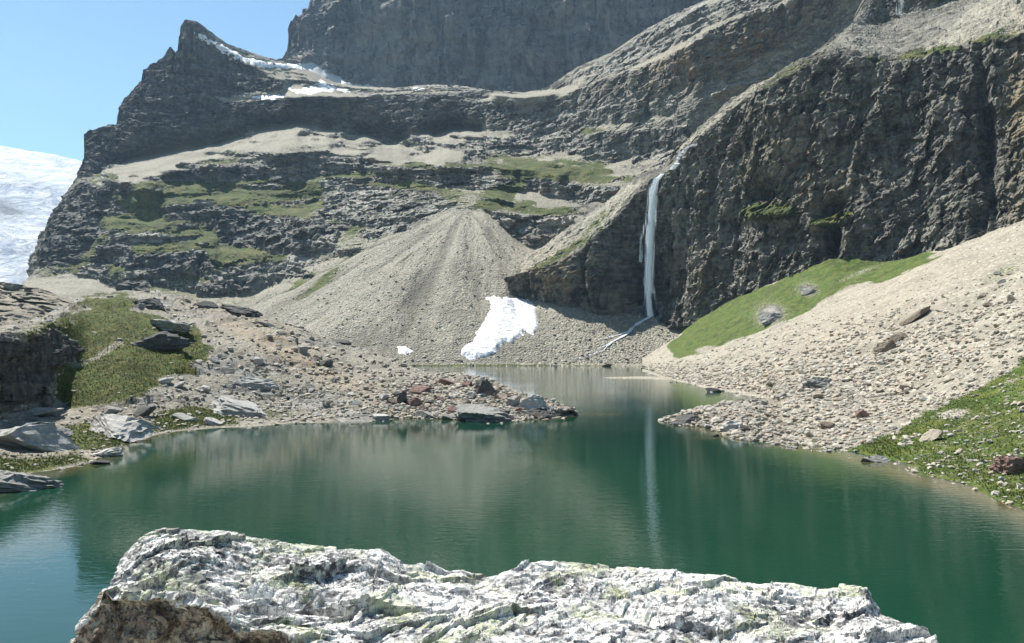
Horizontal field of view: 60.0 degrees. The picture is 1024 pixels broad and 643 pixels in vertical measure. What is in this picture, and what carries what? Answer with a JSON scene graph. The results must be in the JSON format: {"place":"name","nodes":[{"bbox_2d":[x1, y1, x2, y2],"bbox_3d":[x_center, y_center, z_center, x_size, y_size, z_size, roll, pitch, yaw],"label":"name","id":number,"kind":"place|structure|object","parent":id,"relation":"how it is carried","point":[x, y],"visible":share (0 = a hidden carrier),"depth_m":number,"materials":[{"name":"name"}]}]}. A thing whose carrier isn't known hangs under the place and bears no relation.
{"place":"outdoors","nodes":[
{"label":"outdoors","id":0,"kind":"place"},
{"bbox_2d":[0,282,71,324],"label":"rocky hill","id":1,"kind":"structure","parent":0,"point":[18,302],"depth_m":227.99,"materials":[{"name":"grey stone"}]},
{"bbox_2d":[0,146,81,284],"bbox_3d":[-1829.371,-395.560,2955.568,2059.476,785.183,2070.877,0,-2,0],"label":"glacier","id":2,"kind":"object","parent":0,"point":[34,186],"visible":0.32,"depth_m":2717.44,"materials":[{"name":"white ice"}]},
{"bbox_2d":[0,0,309,160],"label":"sky","id":3,"kind":"structure","parent":0,"point":[67,67],"materials":[{"name":"blue"}]},
{"bbox_2d":[0,290,574,473],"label":"moraine hill","id":4,"kind":"structure","parent":0,"point":[30,366],"depth_m":109.02,"materials":[{"name":"grey gravel"}]},
{"bbox_2d":[0,470,63,491],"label":"boulder","id":5,"kind":"object","parent":4,"relation":"on","point":[10,481],"visible":0.79,"depth_m":49.79,"materials":[{"name":"grey stone"}]},
{"bbox_2d":[0,421,79,451],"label":"rock slab","id":6,"kind":"object","parent":4,"relation":"on","point":[44,436],"visible":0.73,"depth_m":65.71,"materials":[{"name":"grey stone"}]},
{"bbox_2d":[30,407,63,415],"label":"boulder","id":7,"kind":"object","parent":4,"relation":"on","point":[39,411],"visible":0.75,"depth_m":87.25,"materials":[{"name":"stone"}]},
{"bbox_2d":[55,424,73,437],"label":"boulder","id":8,"kind":"object","parent":4,"relation":"on","point":[68,432],"visible":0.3,"depth_m":71.47,"materials":[{"name":"grey stone"}]},
{"bbox_2d":[90,447,123,456],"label":"boulder","id":9,"kind":"object","parent":4,"relation":"on","point":[112,451],"visible":0.73,"depth_m":65.22,"materials":[{"name":"stone"}]},
{"bbox_2d":[104,406,120,413],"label":"boulder","id":10,"kind":"object","parent":4,"relation":"on","point":[109,409],"visible":0.96,"depth_m":91.31,"materials":[{"name":"stone"}]},
{"bbox_2d":[0,291,239,471],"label":"grass","id":11,"kind":"structure","parent":4,"relation":"on","point":[75,457],"depth_m":97.70,"materials":[{"name":"green plant"}]},
{"bbox_2d":[89,414,160,441],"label":"boulder","id":12,"kind":"object","parent":4,"relation":"on","point":[124,428],"visible":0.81,"depth_m":76.21,"materials":[{"name":"stone"}]},
{"bbox_2d":[134,303,145,310],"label":"boulder","id":13,"kind":"object","parent":4,"relation":"on","point":[140,306],"visible":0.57,"depth_m":144.16,"materials":[{"name":"grey stone"}]},
{"bbox_2d":[133,405,155,417],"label":"boulder","id":14,"kind":"object","parent":4,"relation":"on","point":[142,411],"visible":0.74,"depth_m":89.56,"materials":[{"name":"stone"}]},
{"bbox_2d":[132,297,165,311],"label":"boulder","id":15,"kind":"object","parent":4,"relation":"on","point":[154,303],"visible":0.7,"depth_m":145.37,"materials":[{"name":"stone"}]},
{"bbox_2d":[133,331,192,351],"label":"boulder","id":16,"kind":"object","parent":4,"relation":"on","point":[165,341],"visible":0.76,"depth_m":115.67,"materials":[{"name":"stone"}]},
{"bbox_2d":[159,377,173,383],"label":"boulder","id":17,"kind":"object","parent":4,"relation":"on","point":[167,380],"visible":0.99,"depth_m":103.67,"materials":[{"name":"stone"}]},
{"bbox_2d":[150,319,192,333],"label":"rock slab","id":18,"kind":"object","parent":4,"relation":"on","point":[170,326],"visible":0.77,"depth_m":127.71,"materials":[{"name":"grey stone"}]},
{"bbox_2d":[173,381,185,386],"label":"boulder","id":19,"kind":"object","parent":4,"relation":"on","point":[180,384],"visible":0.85,"depth_m":103.63,"materials":[{"name":"stone"}]},
{"bbox_2d":[172,413,196,420],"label":"rock slab","id":20,"kind":"object","parent":4,"relation":"on","point":[182,416],"visible":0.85,"depth_m":90.23,"materials":[{"name":"grey stone"}]},
{"bbox_2d":[201,385,210,391],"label":"stone","id":21,"kind":"object","parent":4,"relation":"on","point":[205,388],"visible":0.96,"depth_m":104.94,"materials":[{"name":"white stone"}]},
{"bbox_2d":[194,301,218,308],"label":"boulder","id":22,"kind":"object","parent":4,"relation":"on","point":[207,304],"visible":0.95,"depth_m":151.74,"materials":[{"name":"stone"}]},
{"bbox_2d":[203,417,222,425],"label":"boulder","id":23,"kind":"object","parent":4,"relation":"on","point":[211,421],"visible":0.92,"depth_m":89.67,"materials":[{"name":"stone"}]},
{"bbox_2d":[211,356,219,362],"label":"stone","id":24,"kind":"object","parent":4,"relation":"on","point":[214,359],"visible":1,"depth_m":116.60,"materials":[{"name":"grey stone"}]},
{"bbox_2d":[210,395,267,417],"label":"rock slab","id":25,"kind":"object","parent":4,"relation":"on","point":[223,405],"visible":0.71,"depth_m":96.96,"materials":[{"name":"grey stone"}]},
{"bbox_2d":[219,303,263,316],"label":"boulder","id":26,"kind":"object","parent":4,"relation":"on","point":[241,310],"visible":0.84,"depth_m":149.89,"materials":[{"name":"stone"}]},
{"bbox_2d":[236,375,278,391],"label":"rock slab","id":27,"kind":"object","parent":4,"relation":"on","point":[253,382],"visible":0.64,"depth_m":111.59,"materials":[{"name":"grey stone"}]},
{"bbox_2d":[253,357,263,364],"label":"boulder","id":28,"kind":"object","parent":4,"relation":"on","point":[257,360],"visible":0.97,"depth_m":120.18,"materials":[{"name":"stone"}]},
{"bbox_2d":[255,321,273,326],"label":"boulder","id":29,"kind":"object","parent":4,"relation":"on","point":[267,324],"visible":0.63,"depth_m":141.22,"materials":[{"name":"grey stone"}]},
{"bbox_2d":[0,290,578,471],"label":"rubble","id":30,"kind":"object","parent":4,"relation":"on","point":[559,408],"visible":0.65,"depth_m":106.63,"materials":[{"name":"gravel"}]},
{"bbox_2d":[297,345,307,353],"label":"boulder","id":31,"kind":"object","parent":4,"relation":"on","point":[302,349],"visible":1,"depth_m":127.41,"materials":[{"name":"grey stone"}]},
{"bbox_2d":[319,359,332,366],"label":"boulder","id":32,"kind":"object","parent":4,"relation":"on","point":[328,363],"visible":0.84,"depth_m":123.93,"materials":[{"name":"stone"}]},
{"bbox_2d":[330,339,351,344],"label":"boulder","id":33,"kind":"object","parent":4,"relation":"on","point":[345,342],"visible":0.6,"depth_m":138.45,"materials":[{"name":"stone"}]},
{"bbox_2d":[347,392,355,396],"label":"stone","id":34,"kind":"object","parent":4,"relation":"on","point":[351,394],"visible":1,"depth_m":107.76,"materials":[{"name":"white stone"}]},
{"bbox_2d":[352,401,361,404],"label":"stone","id":35,"kind":"object","parent":4,"relation":"on","point":[356,402],"visible":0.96,"depth_m":103.80,"materials":[{"name":"grey stone"}]},
{"bbox_2d":[372,414,390,419],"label":"boulder","id":36,"kind":"object","parent":4,"relation":"on","point":[381,417],"visible":0.88,"depth_m":97.65,"materials":[{"name":"stone"}]},
{"bbox_2d":[379,393,388,399],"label":"stone","id":37,"kind":"object","parent":4,"relation":"on","point":[383,396],"visible":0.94,"depth_m":106.55,"materials":[{"name":"white stone"}]},
{"bbox_2d":[388,398,396,403],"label":"stone","id":38,"kind":"object","parent":4,"relation":"on","point":[392,401],"visible":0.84,"depth_m":105.08,"materials":[{"name":"grey stone"}]},
{"bbox_2d":[396,391,406,402],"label":"boulder","id":39,"kind":"object","parent":4,"relation":"on","point":[401,397],"visible":0.86,"depth_m":105.14,"materials":[{"name":"stone"}]},
{"bbox_2d":[406,397,422,405],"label":"boulder","id":40,"kind":"object","parent":4,"relation":"on","point":[415,401],"visible":0.91,"depth_m":104.51,"materials":[{"name":"stone"}]},
{"bbox_2d":[408,385,431,393],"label":"boulder","id":41,"kind":"object","parent":4,"relation":"on","point":[418,389],"visible":0.73,"depth_m":110.28,"materials":[{"name":"stone"}]},
{"bbox_2d":[415,410,434,418],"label":"boulder","id":42,"kind":"object","parent":4,"relation":"on","point":[423,414],"visible":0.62,"depth_m":100.77,"materials":[{"name":"grey stone"}]},
{"bbox_2d":[428,380,436,384],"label":"stone","id":43,"kind":"object","parent":4,"relation":"on","point":[432,382],"visible":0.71,"depth_m":114.08,"materials":[{"name":"beige stone"}]},
{"bbox_2d":[436,377,456,384],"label":"boulder","id":44,"kind":"object","parent":4,"relation":"on","point":[443,381],"visible":0.63,"depth_m":113.55,"materials":[{"name":"stone"}]},
{"bbox_2d":[441,414,452,419],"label":"stone","id":45,"kind":"object","parent":4,"relation":"on","point":[445,417],"visible":0.75,"depth_m":98.09,"materials":[{"name":"white stone"}]},
{"bbox_2d":[447,407,455,413],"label":"boulder","id":46,"kind":"object","parent":4,"relation":"on","point":[450,410],"visible":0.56,"depth_m":100.44,"materials":[{"name":"stone"}]},
{"bbox_2d":[456,399,470,404],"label":"boulder","id":47,"kind":"object","parent":4,"relation":"on","point":[463,401],"visible":0.52,"depth_m":103.91,"materials":[{"name":"beige stone"}]},
{"bbox_2d":[462,381,471,385],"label":"stone","id":48,"kind":"object","parent":4,"relation":"on","point":[467,383],"visible":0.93,"depth_m":111.39,"materials":[{"name":"stone"}]},
{"bbox_2d":[465,391,475,396],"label":"stone","id":49,"kind":"object","parent":4,"relation":"on","point":[471,394],"visible":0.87,"depth_m":106.89,"materials":[{"name":"grey stone"}]},
{"bbox_2d":[453,403,511,422],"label":"boulder","id":50,"kind":"object","parent":4,"relation":"on","point":[480,412],"visible":0.72,"depth_m":95.95,"materials":[{"name":"grey stone"}]},
{"bbox_2d":[473,379,496,394],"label":"boulder","id":51,"kind":"object","parent":4,"relation":"on","point":[482,385],"visible":0.56,"depth_m":108.26,"materials":[{"name":"stone"}]},
{"bbox_2d":[484,391,492,395],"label":"stone","id":52,"kind":"object","parent":4,"relation":"on","point":[488,392],"visible":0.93,"depth_m":107.83,"materials":[{"name":"grey stone"}]},
{"bbox_2d":[496,393,507,399],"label":"stone","id":53,"kind":"object","parent":4,"relation":"on","point":[503,396],"visible":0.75,"depth_m":106.48,"materials":[{"name":"beige stone"}]},
{"bbox_2d":[506,395,521,406],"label":"boulder","id":54,"kind":"object","parent":4,"relation":"on","point":[513,401],"visible":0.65,"depth_m":103.50,"materials":[{"name":"grey stone"}]},
{"bbox_2d":[514,407,522,412],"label":"stone","id":55,"kind":"object","parent":4,"relation":"on","point":[520,409],"visible":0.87,"depth_m":101.00,"materials":[{"name":"grey stone"}]},
{"bbox_2d":[515,395,548,409],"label":"boulder","id":56,"kind":"object","parent":4,"relation":"on","point":[534,401],"visible":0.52,"depth_m":102.58,"materials":[{"name":"stone"}]},
{"bbox_2d":[522,408,550,417],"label":"boulder","id":57,"kind":"object","parent":4,"relation":"on","point":[544,412],"visible":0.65,"depth_m":100.39,"materials":[{"name":"stone"}]},
{"bbox_2d":[532,412,542,418],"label":"stone","id":58,"kind":"object","parent":4,"relation":"on","point":[536,415],"visible":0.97,"depth_m":99.45,"materials":[{"name":"grey stone"}]},
{"bbox_2d":[21,0,862,365],"bbox_3d":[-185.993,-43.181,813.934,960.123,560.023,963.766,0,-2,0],"label":"mountainside","id":59,"kind":"structure","parent":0,"point":[203,174],"depth_m":660.72,"materials":[{"name":"grey stone"}]},
{"bbox_2d":[194,32,302,68],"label":"snow patch","id":60,"kind":"object","parent":59,"relation":"on","point":[252,61],"visible":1,"depth_m":959.73,"materials":[{"name":"white snow"}]},
{"bbox_2d":[252,93,283,100],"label":"snow patch","id":61,"kind":"object","parent":59,"relation":"on","point":[271,97],"visible":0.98,"depth_m":915.37,"materials":[{"name":"white snow"}]},
{"bbox_2d":[287,80,349,94],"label":"snow patch","id":62,"kind":"object","parent":59,"relation":"on","point":[311,90],"visible":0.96,"depth_m":961.31,"materials":[{"name":"white snow"}]},
{"bbox_2d":[398,346,412,354],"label":"snow patch","id":63,"kind":"object","parent":59,"relation":"on","point":[404,349],"visible":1,"depth_m":403.73,"materials":[{"name":"white snow"}]},
{"bbox_2d":[248,203,684,365],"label":"rubble","id":64,"kind":"object","parent":59,"relation":"on","point":[598,359],"visible":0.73,"depth_m":429.50,"materials":[{"name":"gravel"}]},
{"bbox_2d":[461,295,537,359],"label":"snow patch","id":65,"kind":"object","parent":59,"relation":"on","point":[507,319],"visible":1,"depth_m":420.81,"materials":[{"name":"white snow"}]},
{"bbox_2d":[570,316,651,359],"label":"meltwater stream","id":66,"kind":"structure","parent":59,"relation":"on","point":[635,324],"depth_m":416.93,"materials":[{"name":"liquid"}]},
{"bbox_2d":[277,0,703,91],"bbox_3d":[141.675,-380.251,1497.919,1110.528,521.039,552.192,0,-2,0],"label":"rock wall","id":67,"kind":"structure","parent":0,"point":[516,45],"depth_m":1333.18,"materials":[{"name":"stone"}]},
{"bbox_2d":[296,62,383,87],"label":"snow gully","id":68,"kind":"object","parent":67,"relation":"on","point":[323,73],"visible":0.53,"depth_m":1307.45,"materials":[{"name":"white snow"}]},
{"bbox_2d":[0,366,1023,642],"bbox_3d":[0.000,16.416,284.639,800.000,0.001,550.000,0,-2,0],"label":"lake","id":69,"kind":"structure","parent":0,"point":[614,474],"depth_m":44.70,"materials":[{"name":"liquid"}]},
{"bbox_2d":[90,459,110,463],"bbox_3d":[-28.378,9.713,61.039,1.367,0.405,0.934,0,-4,-8],"label":"boulder","id":70,"kind":"object","parent":69,"relation":"in","point":[101,461],"visible":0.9,"depth_m":60.88,"materials":[{"name":"stone"}]},
{"bbox_2d":[604,376,672,379],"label":"gravel bar","id":71,"kind":"object","parent":69,"relation":"in","point":[650,377],"visible":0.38,"depth_m":232.85,"materials":[{"name":"beige gravel"}]},
{"bbox_2d":[666,398,791,445],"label":"rocky spit","id":72,"kind":"structure","parent":69,"relation":"in","point":[772,401],"depth_m":81.02,"materials":[{"name":"grey stone"}]},
{"bbox_2d":[669,414,701,424],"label":"boulder","id":73,"kind":"object","parent":72,"relation":"on","point":[684,419],"visible":0.52,"depth_m":92.53,"materials":[{"name":"stone"}]},
{"bbox_2d":[658,397,797,447],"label":"rubble","id":74,"kind":"object","parent":72,"relation":"on","point":[741,410],"visible":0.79,"depth_m":92.02,"materials":[{"name":"stone"}]},
{"bbox_2d":[719,420,742,431],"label":"boulder","id":75,"kind":"object","parent":72,"relation":"on","point":[728,425],"visible":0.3,"depth_m":82.55,"materials":[{"name":"stone"}]},
{"bbox_2d":[503,0,1023,327],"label":"cliff","id":76,"kind":"structure","parent":0,"point":[878,131],"depth_m":371.35,"materials":[{"name":"grey stone"}]},
{"bbox_2d":[639,144,696,315],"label":"waterfall","id":77,"kind":"structure","parent":76,"relation":"on","point":[649,303],"depth_m":438.22,"materials":[{"name":"white liquid"}]},
{"bbox_2d":[642,220,1023,508],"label":"scree slope","id":78,"kind":"structure","parent":0,"point":[719,329],"depth_m":185.55,"materials":[{"name":"beige gravel"}]},
{"bbox_2d":[705,388,720,391],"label":"boulder","id":79,"kind":"object","parent":78,"relation":"on","point":[712,390],"visible":0.82,"depth_m":160.73,"materials":[{"name":"stone"}]},
{"bbox_2d":[765,379,772,386],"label":"boulder","id":80,"kind":"object","parent":78,"relation":"on","point":[768,384],"visible":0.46,"depth_m":145.96,"materials":[{"name":"brown stone"}]},
{"bbox_2d":[759,312,782,325],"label":"boulder","id":81,"kind":"object","parent":78,"relation":"on","point":[766,318],"visible":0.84,"depth_m":308.22,"materials":[{"name":"grey stone"}]},
{"bbox_2d":[775,393,786,398],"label":"boulder","id":82,"kind":"object","parent":78,"relation":"on","point":[780,395],"visible":0.7,"depth_m":113.84,"materials":[{"name":"grey stone"}]},
{"bbox_2d":[801,288,815,295],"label":"boulder","id":83,"kind":"object","parent":78,"relation":"on","point":[807,291],"visible":0.98,"depth_m":318.69,"materials":[{"name":"grey stone"}]},
{"bbox_2d":[805,431,813,436],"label":"stone","id":84,"kind":"object","parent":78,"relation":"on","point":[808,434],"visible":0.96,"depth_m":76.95,"materials":[{"name":"white stone"}]},
{"bbox_2d":[802,377,831,387],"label":"boulder","id":85,"kind":"object","parent":78,"relation":"on","point":[819,382],"visible":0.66,"depth_m":118.08,"materials":[{"name":"grey stone"}]},
{"bbox_2d":[812,393,823,397],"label":"stone","id":86,"kind":"object","parent":78,"relation":"on","point":[817,395],"visible":0.9,"depth_m":108.06,"materials":[{"name":"beige stone"}]},
{"bbox_2d":[820,421,834,428],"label":"boulder","id":87,"kind":"object","parent":78,"relation":"on","point":[826,425],"visible":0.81,"depth_m":81.90,"materials":[{"name":"brown stone"}]},
{"bbox_2d":[640,221,1023,504],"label":"rubble","id":88,"kind":"object","parent":78,"relation":"on","point":[751,382],"visible":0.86,"depth_m":113.41,"materials":[{"name":"gravel"}]},
{"bbox_2d":[855,410,868,417],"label":"boulder","id":89,"kind":"object","parent":78,"relation":"on","point":[862,413],"visible":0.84,"depth_m":85.10,"materials":[{"name":"stone"}]},
{"bbox_2d":[861,455,887,461],"bbox_3d":[25.508,9.895,62.621,1.845,1.015,1.563,4,-7,13],"label":"boulder","id":90,"kind":"object","parent":78,"relation":"on","point":[876,458],"visible":0.52,"depth_m":62.30,"materials":[{"name":"grey stone"}]},
{"bbox_2d":[872,340,896,355],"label":"boulder","id":91,"kind":"object","parent":78,"relation":"on","point":[881,347],"visible":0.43,"depth_m":132.36,"materials":[{"name":"grey stone"}]},
{"bbox_2d":[888,332,907,342],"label":"boulder","id":92,"kind":"object","parent":78,"relation":"on","point":[897,336],"visible":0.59,"depth_m":140.63,"materials":[{"name":"brown stone"}]},
{"bbox_2d":[899,383,908,389],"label":"stone","id":93,"kind":"object","parent":78,"relation":"on","point":[902,386],"visible":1,"depth_m":100.30,"materials":[{"name":"beige stone"}]},
{"bbox_2d":[899,305,930,325],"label":"boulder","id":94,"kind":"object","parent":78,"relation":"on","point":[915,316],"visible":0.87,"depth_m":151.22,"materials":[{"name":"brown stone"}]},
{"bbox_2d":[919,396,928,401],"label":"stone","id":95,"kind":"object","parent":78,"relation":"on","point":[921,398],"visible":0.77,"depth_m":87.99,"materials":[{"name":"white stone"}]},
{"bbox_2d":[919,429,942,440],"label":"boulder","id":96,"kind":"object","parent":78,"relation":"on","point":[933,434],"visible":0.81,"depth_m":68.07,"materials":[{"name":"beige stone"}]},
{"bbox_2d":[850,357,1023,504],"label":"grass","id":97,"kind":"structure","parent":78,"relation":"on","point":[1012,487],"depth_m":65.51,"materials":[{"name":"green plant"}]},
{"bbox_2d":[977,292,985,297],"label":"stone","id":98,"kind":"object","parent":78,"relation":"on","point":[981,294],"visible":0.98,"depth_m":149.44,"materials":[{"name":"beige stone"}]},
{"bbox_2d":[983,302,992,306],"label":"stone","id":99,"kind":"object","parent":78,"relation":"on","point":[986,304],"visible":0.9,"depth_m":140.07,"materials":[{"name":"beige stone"}]},
{"bbox_2d":[989,456,1023,474],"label":"boulder","id":100,"kind":"object","parent":78,"relation":"on","point":[1011,465],"visible":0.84,"depth_m":52.54,"materials":[{"name":"stone"}]},
{"bbox_2d":[1006,294,1015,300],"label":"stone","id":101,"kind":"object","parent":78,"relation":"on","point":[1011,297],"visible":0.74,"depth_m":136.87,"materials":[{"name":"grey stone"}]},
{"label":"near bank","id":102,"kind":"structure","parent":0,"visible":0},
{"bbox_2d":[69,528,937,642],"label":"boulder","id":103,"kind":"object","parent":102,"relation":"on","point":[173,585],"visible":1,"depth_m":5.27,"materials":[{"name":"white stone"}]}
]}

